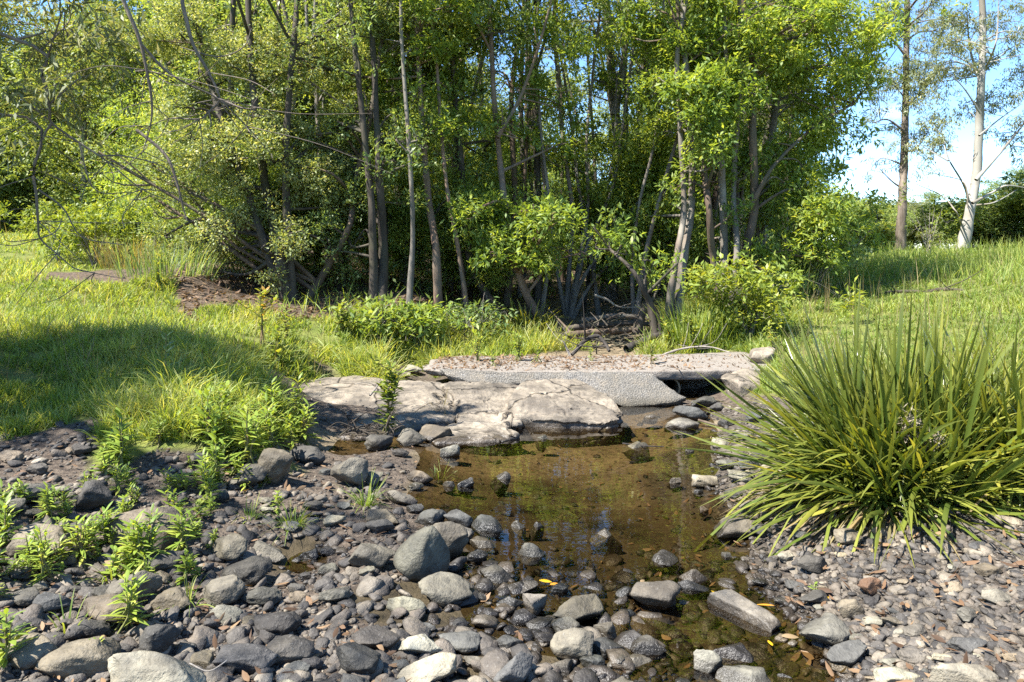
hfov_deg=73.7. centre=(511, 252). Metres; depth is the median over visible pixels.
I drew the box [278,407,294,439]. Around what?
leafy weed
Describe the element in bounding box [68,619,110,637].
cobble
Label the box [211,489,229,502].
cobble
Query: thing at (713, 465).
gravel
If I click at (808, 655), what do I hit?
leaf litter
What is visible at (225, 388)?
leafy weed
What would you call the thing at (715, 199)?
forest tree
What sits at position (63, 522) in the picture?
leafy weed
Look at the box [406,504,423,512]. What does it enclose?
cobble
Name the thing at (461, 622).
cobble
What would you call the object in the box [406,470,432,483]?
river stone
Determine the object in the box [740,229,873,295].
shrub
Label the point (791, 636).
fallen leaf
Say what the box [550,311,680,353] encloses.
twig heap
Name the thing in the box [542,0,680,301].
creek tree
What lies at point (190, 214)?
understorey bush
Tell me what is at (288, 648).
boulder
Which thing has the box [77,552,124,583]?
grass tuft
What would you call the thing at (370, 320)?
shrub
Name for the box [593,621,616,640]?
river stone
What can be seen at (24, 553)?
leafy weed
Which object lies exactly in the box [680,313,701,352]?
weed
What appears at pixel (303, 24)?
background tree
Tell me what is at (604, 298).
dead branch
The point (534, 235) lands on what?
understorey bush
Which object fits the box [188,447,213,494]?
leafy weed
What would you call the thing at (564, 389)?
bedrock shelf
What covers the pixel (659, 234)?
understorey bush
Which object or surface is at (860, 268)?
grass clump
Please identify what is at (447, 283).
forest tree
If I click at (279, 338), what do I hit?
sapling
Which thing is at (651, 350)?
weed
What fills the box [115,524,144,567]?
leafy weed
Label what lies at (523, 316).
fern tussock
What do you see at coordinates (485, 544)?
river stone
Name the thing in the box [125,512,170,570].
leafy weed
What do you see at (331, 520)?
cobble
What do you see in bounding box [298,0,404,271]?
forest tree
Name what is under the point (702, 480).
river stone
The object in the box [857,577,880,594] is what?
river stone
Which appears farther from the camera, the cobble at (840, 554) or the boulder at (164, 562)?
the cobble at (840, 554)
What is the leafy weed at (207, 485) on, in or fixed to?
on the ground at (616, 507)
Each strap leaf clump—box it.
[666,276,1023,567]
[852,297,1023,523]
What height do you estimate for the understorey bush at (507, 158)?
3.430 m
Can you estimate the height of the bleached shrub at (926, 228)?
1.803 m
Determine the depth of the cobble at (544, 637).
2.80 m
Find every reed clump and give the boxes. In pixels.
[105,235,236,277]
[729,259,835,299]
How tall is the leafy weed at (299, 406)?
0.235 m
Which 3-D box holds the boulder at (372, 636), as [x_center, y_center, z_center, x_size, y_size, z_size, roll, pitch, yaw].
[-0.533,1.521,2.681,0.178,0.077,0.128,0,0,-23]
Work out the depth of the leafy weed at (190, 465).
4.36 m
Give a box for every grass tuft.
[47,588,89,636]
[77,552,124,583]
[154,570,214,614]
[231,493,267,523]
[254,497,321,544]
[329,469,392,514]
[429,460,457,480]
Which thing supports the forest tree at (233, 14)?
on the ground at (616, 507)
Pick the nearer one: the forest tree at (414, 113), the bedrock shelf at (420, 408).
the bedrock shelf at (420, 408)
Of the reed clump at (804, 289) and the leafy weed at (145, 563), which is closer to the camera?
the leafy weed at (145, 563)
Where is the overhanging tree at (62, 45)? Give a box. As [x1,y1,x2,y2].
[0,0,391,303]
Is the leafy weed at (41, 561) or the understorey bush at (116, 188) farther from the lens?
the understorey bush at (116, 188)
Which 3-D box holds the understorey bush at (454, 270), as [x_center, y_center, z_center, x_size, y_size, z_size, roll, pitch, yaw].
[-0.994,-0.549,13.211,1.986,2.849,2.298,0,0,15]
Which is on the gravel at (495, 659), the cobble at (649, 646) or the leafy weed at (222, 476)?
the cobble at (649, 646)
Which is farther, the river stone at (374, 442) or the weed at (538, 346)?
the weed at (538, 346)
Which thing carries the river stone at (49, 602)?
on the ground at (616, 507)
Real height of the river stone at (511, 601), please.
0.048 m
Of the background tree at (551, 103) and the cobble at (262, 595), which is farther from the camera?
the background tree at (551, 103)
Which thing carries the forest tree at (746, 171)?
on the ground at (616, 507)
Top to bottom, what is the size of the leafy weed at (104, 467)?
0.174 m
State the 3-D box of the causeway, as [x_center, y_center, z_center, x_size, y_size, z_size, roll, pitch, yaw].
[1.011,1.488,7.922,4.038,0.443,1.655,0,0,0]
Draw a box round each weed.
[0,478,16,525]
[0,490,22,546]
[0,523,10,543]
[0,540,9,569]
[0,583,6,596]
[0,608,36,669]
[2,553,23,580]
[11,482,25,504]
[13,527,51,576]
[16,478,36,499]
[19,556,37,575]
[21,542,46,571]
[22,518,66,586]
[33,481,63,523]
[35,490,62,520]
[47,534,70,570]
[53,486,76,511]
[53,517,65,526]
[57,498,73,518]
[58,513,102,568]
[62,518,72,534]
[73,471,89,501]
[73,522,100,547]
[81,511,105,547]
[88,541,103,559]
[89,451,122,479]
[90,501,118,550]
[95,429,124,459]
[96,439,114,464]
[97,427,128,465]
[98,407,146,471]
[100,545,122,578]
[100,562,156,633]
[104,462,129,497]
[104,507,115,519]
[104,526,120,547]
[106,509,157,574]
[111,495,134,513]
[112,445,132,463]
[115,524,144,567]
[117,519,158,579]
[119,461,138,485]
[119,549,139,574]
[125,482,138,504]
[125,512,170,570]
[132,486,140,504]
[134,551,158,573]
[143,503,162,522]
[145,415,173,447]
[152,251,165,289]
[156,488,189,511]
[157,467,177,493]
[163,505,208,550]
[169,474,179,488]
[171,469,193,489]
[173,548,198,586]
[184,553,198,570]
[186,411,215,443]
[187,455,193,468]
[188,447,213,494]
[188,498,210,521]
[189,566,203,577]
[191,519,202,536]
[192,388,227,451]
[192,471,198,486]
[196,413,230,465]
[196,464,222,505]
[198,433,236,487]
[200,495,210,507]
[201,383,214,403]
[203,492,219,513]
[205,528,218,549]
[206,466,220,491]
[209,380,243,404]
[210,388,230,403]
[210,398,234,413]
[211,414,227,443]
[212,407,232,448]
[216,405,234,430]
[217,472,227,483]
[219,431,231,448]
[222,404,273,461]
[225,409,270,474]
[225,421,240,451]
[225,454,246,476]
[234,464,253,493]
[243,395,258,414]
[248,398,260,413]
[254,400,289,453]
[255,393,278,447]
[257,429,264,448]
[258,476,271,488]
[259,382,295,422]
[260,376,287,402]
[261,386,291,422]
[271,490,284,513]
[276,424,288,443]
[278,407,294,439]
[283,416,303,451]
[285,372,311,418]
[291,396,311,420]
[292,398,324,444]
[465,333,483,360]
[490,348,495,366]
[509,331,523,360]
[530,343,541,362]
[648,340,657,364]
[660,317,676,348]
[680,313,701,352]
[759,325,779,352]
[808,582,817,589]
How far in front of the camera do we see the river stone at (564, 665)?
2.57 m
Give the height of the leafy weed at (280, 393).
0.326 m
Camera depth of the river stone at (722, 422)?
6.17 m
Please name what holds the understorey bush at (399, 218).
on the ground at (616, 507)
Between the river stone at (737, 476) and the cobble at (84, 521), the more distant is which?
the river stone at (737, 476)
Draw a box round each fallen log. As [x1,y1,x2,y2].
[549,310,636,339]
[556,309,649,331]
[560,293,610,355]
[581,300,657,322]
[623,301,669,352]
[632,302,646,333]
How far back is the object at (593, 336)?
9.22 m
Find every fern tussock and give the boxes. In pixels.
[432,303,469,329]
[484,298,564,335]
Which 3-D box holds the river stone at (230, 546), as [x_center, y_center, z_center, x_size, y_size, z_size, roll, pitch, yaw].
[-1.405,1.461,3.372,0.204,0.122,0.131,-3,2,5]
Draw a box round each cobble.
[0,450,23,462]
[0,582,6,591]
[2,563,34,579]
[4,498,25,513]
[14,615,21,620]
[21,582,32,588]
[25,508,42,517]
[26,462,48,474]
[31,457,48,463]
[31,580,48,590]
[52,486,68,495]
[59,618,73,626]
[65,447,72,453]
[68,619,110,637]
[70,520,88,526]
[70,585,81,591]
[71,443,92,454]
[91,584,107,595]
[96,552,117,564]
[117,497,128,505]
[150,585,191,611]
[156,569,170,583]
[190,650,213,668]
[194,453,205,459]
[209,604,243,624]
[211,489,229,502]
[225,457,245,465]
[227,484,240,489]
[242,615,253,623]
[243,586,282,605]
[258,497,273,504]
[259,507,274,512]
[279,679,294,681]
[281,521,299,531]
[283,660,309,670]
[287,583,305,591]
[288,591,309,603]
[299,548,318,560]
[299,572,311,579]
[304,500,323,509]
[307,677,335,681]
[317,563,338,574]
[318,468,330,475]
[318,546,335,555]
[318,586,350,601]
[323,515,345,526]
[337,502,350,508]
[341,673,369,681]
[358,566,375,575]
[365,519,394,533]
[392,448,408,456]
[392,659,409,671]
[393,676,405,681]
[406,482,423,490]
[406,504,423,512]
[423,622,435,630]
[439,631,480,653]
[440,444,459,462]
[443,481,455,492]
[452,618,469,625]
[457,477,473,497]
[463,656,481,666]
[466,549,487,563]
[478,592,486,602]
[496,635,523,648]
[509,520,525,540]
[528,522,543,540]
[534,632,553,643]
[550,582,567,596]
[579,654,604,666]
[592,637,624,659]
[605,654,626,668]
[611,676,633,681]
[614,586,631,598]
[628,609,635,618]
[629,634,666,659]
[630,654,652,670]
[668,477,681,491]
[675,677,689,681]
[684,449,693,456]
[693,489,703,497]
[699,506,708,517]
[721,552,731,562]
[752,579,767,585]
[773,633,788,645]
[773,674,793,681]
[774,597,785,604]
[777,552,793,562]
[784,639,797,648]
[785,579,805,590]
[788,523,799,529]
[793,530,806,539]
[813,604,823,610]
[829,661,850,672]
[833,528,862,544]
[834,552,846,556]
[848,633,861,639]
[862,616,882,625]
[865,676,874,680]
[871,527,887,535]
[879,658,898,665]
[881,617,900,624]
[888,607,898,613]
[893,627,902,634]
[895,647,928,663]
[896,579,907,583]
[899,600,912,608]
[903,623,926,636]
[932,653,951,660]
[938,581,962,592]
[947,564,957,569]
[947,637,986,653]
[956,606,978,621]
[968,541,985,549]
[1000,515,1022,526]
[1001,653,1016,660]
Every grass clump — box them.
[81,227,175,269]
[638,288,756,345]
[826,243,888,278]
[967,235,1023,265]
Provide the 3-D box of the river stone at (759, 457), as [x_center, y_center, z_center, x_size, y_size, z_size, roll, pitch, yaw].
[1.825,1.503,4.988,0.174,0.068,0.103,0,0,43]
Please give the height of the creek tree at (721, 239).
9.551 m
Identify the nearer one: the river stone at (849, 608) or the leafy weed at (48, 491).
the river stone at (849, 608)
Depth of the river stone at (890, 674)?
2.45 m
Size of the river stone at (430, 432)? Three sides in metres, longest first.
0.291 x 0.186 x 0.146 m
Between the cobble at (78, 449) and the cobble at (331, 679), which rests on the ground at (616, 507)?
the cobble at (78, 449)
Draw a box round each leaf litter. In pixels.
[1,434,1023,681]
[172,263,718,327]
[289,409,846,681]
[428,353,759,370]
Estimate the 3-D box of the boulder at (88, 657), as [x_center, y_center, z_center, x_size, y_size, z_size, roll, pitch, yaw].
[-1.514,1.418,2.405,0.259,0.113,0.166,6,4,-19]
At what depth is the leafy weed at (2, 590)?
2.71 m
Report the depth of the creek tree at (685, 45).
11.65 m
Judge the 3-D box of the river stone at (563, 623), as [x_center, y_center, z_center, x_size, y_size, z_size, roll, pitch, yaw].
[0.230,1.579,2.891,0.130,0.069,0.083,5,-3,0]
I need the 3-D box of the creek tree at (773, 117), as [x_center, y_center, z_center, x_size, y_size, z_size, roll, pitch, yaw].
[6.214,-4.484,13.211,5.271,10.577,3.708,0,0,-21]
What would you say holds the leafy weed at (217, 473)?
on the ground at (616, 507)
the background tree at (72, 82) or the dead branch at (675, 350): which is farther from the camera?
the background tree at (72, 82)
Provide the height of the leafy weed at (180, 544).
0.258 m
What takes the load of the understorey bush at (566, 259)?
on the ground at (616, 507)
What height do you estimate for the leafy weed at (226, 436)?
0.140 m
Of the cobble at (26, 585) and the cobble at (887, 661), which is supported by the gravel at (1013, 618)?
the cobble at (887, 661)
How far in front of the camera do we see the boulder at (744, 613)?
2.99 m
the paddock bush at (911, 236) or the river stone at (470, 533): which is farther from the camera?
the paddock bush at (911, 236)
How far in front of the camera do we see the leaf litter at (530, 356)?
8.06 m
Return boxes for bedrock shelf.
[299,375,444,411]
[337,413,422,442]
[394,392,455,425]
[426,421,522,455]
[441,381,517,422]
[450,381,469,385]
[497,408,522,442]
[507,397,620,447]
[509,378,624,439]
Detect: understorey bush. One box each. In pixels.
[74,54,223,261]
[85,87,212,239]
[115,124,176,247]
[133,87,276,239]
[140,169,217,262]
[144,127,220,249]
[164,163,234,258]
[165,144,257,266]
[201,150,320,288]
[210,110,325,255]
[236,126,281,207]
[250,146,349,254]
[274,167,331,285]
[294,136,374,261]
[299,132,413,294]
[305,140,416,283]
[305,196,349,280]
[330,128,439,260]
[338,142,424,270]
[346,152,420,276]
[351,103,445,242]
[376,165,441,291]
[378,197,460,292]
[381,105,440,201]
[390,95,540,274]
[399,153,484,270]
[400,207,469,297]
[414,153,514,296]
[417,90,537,289]
[420,156,524,304]
[422,171,537,302]
[454,144,518,286]
[454,157,575,293]
[479,159,579,291]
[502,154,578,285]
[519,166,584,250]
[521,152,606,272]
[528,178,597,281]
[531,113,669,310]
[553,126,671,296]
[590,69,714,293]
[607,143,730,277]
[636,127,769,279]
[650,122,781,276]
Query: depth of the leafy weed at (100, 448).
4.26 m
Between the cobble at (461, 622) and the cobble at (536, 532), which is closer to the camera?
the cobble at (461, 622)
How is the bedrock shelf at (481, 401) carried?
on the ground at (616, 507)
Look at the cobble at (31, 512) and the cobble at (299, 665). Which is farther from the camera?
the cobble at (31, 512)
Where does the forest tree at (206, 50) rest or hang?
on the ground at (616, 507)
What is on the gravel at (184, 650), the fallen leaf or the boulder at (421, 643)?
the boulder at (421, 643)
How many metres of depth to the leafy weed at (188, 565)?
3.10 m
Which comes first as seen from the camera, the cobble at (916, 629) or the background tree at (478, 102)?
the cobble at (916, 629)
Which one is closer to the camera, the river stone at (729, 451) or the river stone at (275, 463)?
the river stone at (275, 463)
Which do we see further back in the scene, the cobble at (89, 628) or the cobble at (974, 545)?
the cobble at (974, 545)
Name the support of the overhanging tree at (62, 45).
on the ground at (616, 507)
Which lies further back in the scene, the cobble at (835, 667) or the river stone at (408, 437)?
the river stone at (408, 437)
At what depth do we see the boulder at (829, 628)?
2.77 m
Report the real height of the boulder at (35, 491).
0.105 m
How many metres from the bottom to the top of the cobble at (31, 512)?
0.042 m
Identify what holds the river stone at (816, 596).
on the gravel at (1013, 618)
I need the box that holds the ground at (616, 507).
[0,229,1023,681]
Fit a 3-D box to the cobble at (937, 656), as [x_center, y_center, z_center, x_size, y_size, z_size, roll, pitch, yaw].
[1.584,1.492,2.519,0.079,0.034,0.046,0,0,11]
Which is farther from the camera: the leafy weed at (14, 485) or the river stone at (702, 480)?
the river stone at (702, 480)
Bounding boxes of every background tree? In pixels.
[0,0,64,228]
[0,0,149,237]
[0,1,64,228]
[0,1,74,229]
[0,3,96,231]
[27,2,136,229]
[52,54,174,209]
[53,0,267,236]
[57,0,262,239]
[62,0,190,163]
[110,0,340,242]
[111,0,234,147]
[179,0,362,118]
[179,0,407,240]
[204,0,332,121]
[302,0,477,150]
[410,50,517,184]
[469,80,542,252]
[473,99,547,196]
[492,107,567,237]
[520,61,606,269]
[566,128,607,263]
[579,86,672,269]
[601,16,747,267]
[603,0,836,271]
[649,11,812,253]
[698,1,851,246]
[758,47,830,248]
[915,188,956,247]
[952,177,1004,205]
[982,164,1023,189]
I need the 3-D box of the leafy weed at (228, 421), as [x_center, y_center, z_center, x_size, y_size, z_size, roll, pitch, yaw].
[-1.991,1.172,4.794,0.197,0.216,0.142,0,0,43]
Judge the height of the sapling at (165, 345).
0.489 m
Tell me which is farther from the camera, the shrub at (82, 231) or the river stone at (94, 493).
the shrub at (82, 231)
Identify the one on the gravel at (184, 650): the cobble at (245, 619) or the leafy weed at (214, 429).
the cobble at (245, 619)
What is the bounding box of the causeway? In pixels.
[423,352,766,409]
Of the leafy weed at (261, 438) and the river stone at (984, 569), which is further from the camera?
the leafy weed at (261, 438)
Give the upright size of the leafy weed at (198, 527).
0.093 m
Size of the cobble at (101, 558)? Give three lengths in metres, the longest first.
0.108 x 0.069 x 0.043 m
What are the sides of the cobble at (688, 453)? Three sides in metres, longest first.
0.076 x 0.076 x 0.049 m
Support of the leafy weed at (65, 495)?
on the ground at (616, 507)
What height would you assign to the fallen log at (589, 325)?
0.401 m
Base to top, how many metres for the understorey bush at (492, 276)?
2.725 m
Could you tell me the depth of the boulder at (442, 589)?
3.10 m
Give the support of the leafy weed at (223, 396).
on the ground at (616, 507)
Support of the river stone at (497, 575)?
in the water
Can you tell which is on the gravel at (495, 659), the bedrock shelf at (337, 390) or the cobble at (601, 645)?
the cobble at (601, 645)
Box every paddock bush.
[812,209,895,247]
[843,196,917,248]
[847,194,932,246]
[853,207,919,248]
[890,201,961,247]
[907,170,1023,248]
[915,220,955,247]
[933,198,1014,247]
[974,183,1023,246]
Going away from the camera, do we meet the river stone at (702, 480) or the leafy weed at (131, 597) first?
the leafy weed at (131, 597)
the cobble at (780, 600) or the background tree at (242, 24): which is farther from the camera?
the background tree at (242, 24)
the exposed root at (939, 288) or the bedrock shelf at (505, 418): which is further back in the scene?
the exposed root at (939, 288)
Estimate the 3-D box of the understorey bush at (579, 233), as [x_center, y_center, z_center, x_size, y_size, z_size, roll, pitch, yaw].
[2.466,-0.966,15.366,3.826,4.014,2.192,0,0,-30]
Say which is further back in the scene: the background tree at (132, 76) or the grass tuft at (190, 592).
the background tree at (132, 76)
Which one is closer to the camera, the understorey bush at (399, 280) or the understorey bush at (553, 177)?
the understorey bush at (399, 280)
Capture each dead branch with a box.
[189,660,227,671]
[354,382,379,395]
[546,321,582,355]
[594,294,641,307]
[622,443,663,446]
[662,322,729,354]
[698,419,717,425]
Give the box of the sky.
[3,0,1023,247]
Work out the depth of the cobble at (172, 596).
2.83 m
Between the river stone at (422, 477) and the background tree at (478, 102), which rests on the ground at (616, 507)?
the background tree at (478, 102)
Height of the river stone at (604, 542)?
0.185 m
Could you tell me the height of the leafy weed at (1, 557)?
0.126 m
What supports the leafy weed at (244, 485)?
on the ground at (616, 507)
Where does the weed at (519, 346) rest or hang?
on the causeway
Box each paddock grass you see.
[728,246,1023,397]
[771,233,1023,283]
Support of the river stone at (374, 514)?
on the ground at (616, 507)
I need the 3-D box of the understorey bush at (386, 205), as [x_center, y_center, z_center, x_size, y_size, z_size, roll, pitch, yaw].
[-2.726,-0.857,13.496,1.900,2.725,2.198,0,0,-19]
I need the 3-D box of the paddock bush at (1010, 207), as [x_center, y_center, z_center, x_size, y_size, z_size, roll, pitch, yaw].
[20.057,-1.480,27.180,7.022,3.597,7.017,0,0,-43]
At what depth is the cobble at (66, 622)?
2.62 m
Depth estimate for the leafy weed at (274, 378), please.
5.58 m
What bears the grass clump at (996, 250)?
on the ground at (616, 507)
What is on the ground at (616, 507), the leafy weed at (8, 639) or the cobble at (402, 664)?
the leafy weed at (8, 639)
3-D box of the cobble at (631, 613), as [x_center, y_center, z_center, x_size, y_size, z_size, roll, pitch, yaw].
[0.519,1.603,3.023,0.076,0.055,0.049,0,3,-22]
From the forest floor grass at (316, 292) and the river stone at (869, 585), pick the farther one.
the forest floor grass at (316, 292)
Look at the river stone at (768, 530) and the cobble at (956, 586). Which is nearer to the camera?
the cobble at (956, 586)
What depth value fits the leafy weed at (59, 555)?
3.09 m
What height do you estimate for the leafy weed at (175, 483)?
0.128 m
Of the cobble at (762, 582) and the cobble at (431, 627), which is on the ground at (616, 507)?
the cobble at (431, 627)
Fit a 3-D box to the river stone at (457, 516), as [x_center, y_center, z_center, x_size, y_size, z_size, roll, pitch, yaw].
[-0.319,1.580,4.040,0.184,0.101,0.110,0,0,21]
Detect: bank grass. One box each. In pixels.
[0,228,405,441]
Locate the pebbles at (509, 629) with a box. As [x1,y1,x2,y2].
[278,416,734,681]
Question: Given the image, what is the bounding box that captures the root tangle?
[327,407,405,437]
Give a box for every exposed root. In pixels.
[882,282,926,294]
[927,268,984,291]
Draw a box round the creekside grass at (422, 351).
[322,282,814,376]
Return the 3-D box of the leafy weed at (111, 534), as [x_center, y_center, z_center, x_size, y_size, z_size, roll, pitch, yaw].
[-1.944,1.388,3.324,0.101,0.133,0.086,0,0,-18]
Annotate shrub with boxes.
[0,195,114,261]
[35,200,149,267]
[202,220,269,278]
[323,292,433,341]
[345,291,489,356]
[423,293,517,342]
[675,250,866,336]
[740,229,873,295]
[886,193,961,254]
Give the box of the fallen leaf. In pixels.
[782,634,798,638]
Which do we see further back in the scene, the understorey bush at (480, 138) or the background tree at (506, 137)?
the background tree at (506, 137)
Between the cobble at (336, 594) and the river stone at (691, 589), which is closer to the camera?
the cobble at (336, 594)
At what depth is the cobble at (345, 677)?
2.38 m
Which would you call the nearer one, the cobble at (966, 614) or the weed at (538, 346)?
the cobble at (966, 614)
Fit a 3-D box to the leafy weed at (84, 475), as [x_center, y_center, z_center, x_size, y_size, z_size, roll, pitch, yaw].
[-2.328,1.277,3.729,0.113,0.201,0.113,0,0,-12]
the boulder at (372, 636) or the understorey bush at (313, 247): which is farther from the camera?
the understorey bush at (313, 247)
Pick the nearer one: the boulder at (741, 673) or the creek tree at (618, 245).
the boulder at (741, 673)
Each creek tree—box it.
[61,0,603,297]
[121,0,453,300]
[245,0,448,304]
[334,0,587,308]
[376,0,430,303]
[395,0,475,317]
[409,0,579,323]
[425,0,821,318]
[440,0,603,334]
[504,0,568,315]
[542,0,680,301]
[556,5,650,315]
[584,202,685,343]
[598,0,782,321]
[602,0,842,299]
[630,0,746,319]
[666,0,977,304]
[685,0,846,306]
[726,0,970,272]
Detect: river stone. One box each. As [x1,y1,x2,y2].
[9,587,39,605]
[32,592,70,613]
[74,479,112,510]
[203,574,245,606]
[211,533,247,560]
[228,464,267,486]
[253,540,284,562]
[258,448,293,483]
[290,445,325,465]
[330,457,368,484]
[364,434,393,451]
[365,471,383,485]
[366,509,398,524]
[386,490,417,504]
[386,596,427,616]
[396,428,425,446]
[400,372,410,377]
[404,365,421,372]
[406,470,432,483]
[415,509,445,525]
[419,424,451,441]
[433,521,468,558]
[444,509,472,527]
[465,527,473,541]
[470,514,503,538]
[470,536,496,552]
[479,564,511,586]
[490,471,510,495]
[493,651,532,681]
[496,596,522,606]
[508,580,538,597]
[516,543,545,565]
[522,593,547,616]
[525,617,556,629]
[535,434,548,451]
[551,616,579,632]
[551,659,572,676]
[588,528,622,555]
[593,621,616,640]
[621,441,650,463]
[641,414,657,424]
[648,549,681,575]
[664,417,699,433]
[672,405,707,421]
[677,580,714,599]
[678,569,709,585]
[691,396,716,406]
[691,474,718,486]
[693,649,722,680]
[710,402,723,411]
[711,437,731,448]
[712,642,753,665]
[715,459,738,469]
[717,419,736,427]
[719,443,746,455]
[724,485,745,498]
[727,431,753,441]
[727,469,754,482]
[737,499,764,509]
[738,459,759,468]
[745,412,767,422]
[749,524,772,537]
[752,453,772,460]
[755,509,776,521]
[770,495,793,505]
[797,555,827,573]
[800,589,828,602]
[838,599,864,618]
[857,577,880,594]
[873,666,920,681]
[973,562,1002,576]
[981,588,1011,603]
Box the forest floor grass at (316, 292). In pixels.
[277,257,707,330]
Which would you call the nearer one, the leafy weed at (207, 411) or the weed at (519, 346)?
the leafy weed at (207, 411)
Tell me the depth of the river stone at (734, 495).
4.37 m
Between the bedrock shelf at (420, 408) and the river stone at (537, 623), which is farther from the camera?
the bedrock shelf at (420, 408)
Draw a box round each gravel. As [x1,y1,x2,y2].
[0,398,1023,681]
[340,554,814,681]
[709,403,833,523]
[723,492,1023,681]
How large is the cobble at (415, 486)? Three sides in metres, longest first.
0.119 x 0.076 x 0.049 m
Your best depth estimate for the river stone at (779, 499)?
4.06 m
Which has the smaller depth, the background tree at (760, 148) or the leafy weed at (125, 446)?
the leafy weed at (125, 446)
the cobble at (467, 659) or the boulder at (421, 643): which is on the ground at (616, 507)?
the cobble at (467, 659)
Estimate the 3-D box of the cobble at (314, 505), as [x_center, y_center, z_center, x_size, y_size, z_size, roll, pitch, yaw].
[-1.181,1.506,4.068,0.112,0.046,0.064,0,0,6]
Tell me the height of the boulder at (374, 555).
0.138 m
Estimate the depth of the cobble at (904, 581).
3.01 m
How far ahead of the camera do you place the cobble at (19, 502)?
3.46 m
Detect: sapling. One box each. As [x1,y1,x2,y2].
[157,330,179,375]
[233,286,277,343]
[265,325,292,365]
[276,304,298,338]
[328,298,353,330]
[363,353,406,434]
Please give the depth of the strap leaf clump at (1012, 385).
3.67 m
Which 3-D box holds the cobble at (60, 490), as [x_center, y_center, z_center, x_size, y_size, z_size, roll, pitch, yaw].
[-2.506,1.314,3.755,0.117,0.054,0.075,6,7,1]
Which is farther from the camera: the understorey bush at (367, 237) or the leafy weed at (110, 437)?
the understorey bush at (367, 237)
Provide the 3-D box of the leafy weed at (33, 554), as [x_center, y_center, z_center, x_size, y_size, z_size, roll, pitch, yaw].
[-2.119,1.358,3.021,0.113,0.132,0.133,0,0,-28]
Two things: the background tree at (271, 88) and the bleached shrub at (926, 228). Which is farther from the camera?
the background tree at (271, 88)
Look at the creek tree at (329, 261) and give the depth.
11.07 m
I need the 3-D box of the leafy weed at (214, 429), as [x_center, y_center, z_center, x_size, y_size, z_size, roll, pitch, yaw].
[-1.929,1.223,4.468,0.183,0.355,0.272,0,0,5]
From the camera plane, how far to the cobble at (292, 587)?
3.14 m
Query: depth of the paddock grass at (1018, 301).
9.14 m
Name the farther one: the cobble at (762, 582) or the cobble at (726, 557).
the cobble at (726, 557)
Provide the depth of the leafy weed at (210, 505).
3.83 m
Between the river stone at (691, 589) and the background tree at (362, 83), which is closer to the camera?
the river stone at (691, 589)
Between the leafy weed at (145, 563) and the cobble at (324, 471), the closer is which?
the leafy weed at (145, 563)
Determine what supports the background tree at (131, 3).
on the ground at (616, 507)
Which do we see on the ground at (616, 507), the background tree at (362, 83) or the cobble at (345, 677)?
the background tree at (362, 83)
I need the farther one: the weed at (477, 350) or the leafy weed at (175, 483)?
the weed at (477, 350)
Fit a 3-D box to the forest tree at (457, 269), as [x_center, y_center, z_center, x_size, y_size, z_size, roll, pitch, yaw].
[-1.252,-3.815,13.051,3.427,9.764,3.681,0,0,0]
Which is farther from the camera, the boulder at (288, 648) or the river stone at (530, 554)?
the river stone at (530, 554)
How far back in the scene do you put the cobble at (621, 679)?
2.49 m
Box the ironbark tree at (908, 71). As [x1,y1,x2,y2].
[820,0,978,249]
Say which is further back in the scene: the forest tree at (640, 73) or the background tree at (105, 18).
the background tree at (105, 18)
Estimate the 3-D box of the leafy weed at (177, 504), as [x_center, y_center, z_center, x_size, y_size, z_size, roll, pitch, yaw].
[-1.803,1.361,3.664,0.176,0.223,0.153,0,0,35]
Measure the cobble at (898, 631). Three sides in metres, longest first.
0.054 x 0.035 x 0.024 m
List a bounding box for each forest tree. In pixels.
[121,0,284,121]
[129,0,196,246]
[133,0,330,260]
[162,0,262,248]
[199,0,310,131]
[240,0,367,263]
[288,0,423,263]
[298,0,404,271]
[327,0,419,281]
[375,0,422,264]
[406,9,494,287]
[408,0,487,299]
[408,4,466,160]
[409,4,511,283]
[435,5,516,276]
[465,0,599,305]
[477,0,553,289]
[479,0,604,296]
[516,0,593,308]
[538,44,584,280]
[539,0,634,283]
[568,0,660,286]
[596,0,693,280]
[602,0,695,247]
[608,11,746,281]
[628,1,818,276]
[727,27,800,249]
[728,6,817,274]
[732,14,811,267]
[756,22,799,271]
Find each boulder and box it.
[0,632,57,670]
[4,523,67,557]
[5,483,53,502]
[35,636,121,679]
[83,594,141,623]
[103,506,183,549]
[105,570,162,601]
[107,650,205,681]
[135,550,184,572]
[138,624,180,652]
[212,643,277,674]
[220,555,272,584]
[253,611,301,635]
[266,634,314,666]
[336,642,380,673]
[348,543,395,567]
[351,625,400,650]
[393,525,449,581]
[397,634,442,653]
[397,652,456,681]
[418,571,472,606]
[550,627,593,661]
[552,593,603,622]
[629,580,680,610]
[706,589,780,641]
[711,514,761,542]
[714,665,770,681]
[720,368,762,396]
[748,346,776,363]
[799,612,854,644]
[826,639,866,666]
[928,663,998,681]
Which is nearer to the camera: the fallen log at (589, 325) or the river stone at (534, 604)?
the river stone at (534, 604)
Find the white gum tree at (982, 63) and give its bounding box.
[873,0,1023,248]
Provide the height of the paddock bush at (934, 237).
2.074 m
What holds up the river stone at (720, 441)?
on the ground at (616, 507)
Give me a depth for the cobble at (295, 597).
3.04 m
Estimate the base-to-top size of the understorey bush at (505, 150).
4.574 m
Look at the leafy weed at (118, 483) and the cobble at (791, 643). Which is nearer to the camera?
the cobble at (791, 643)

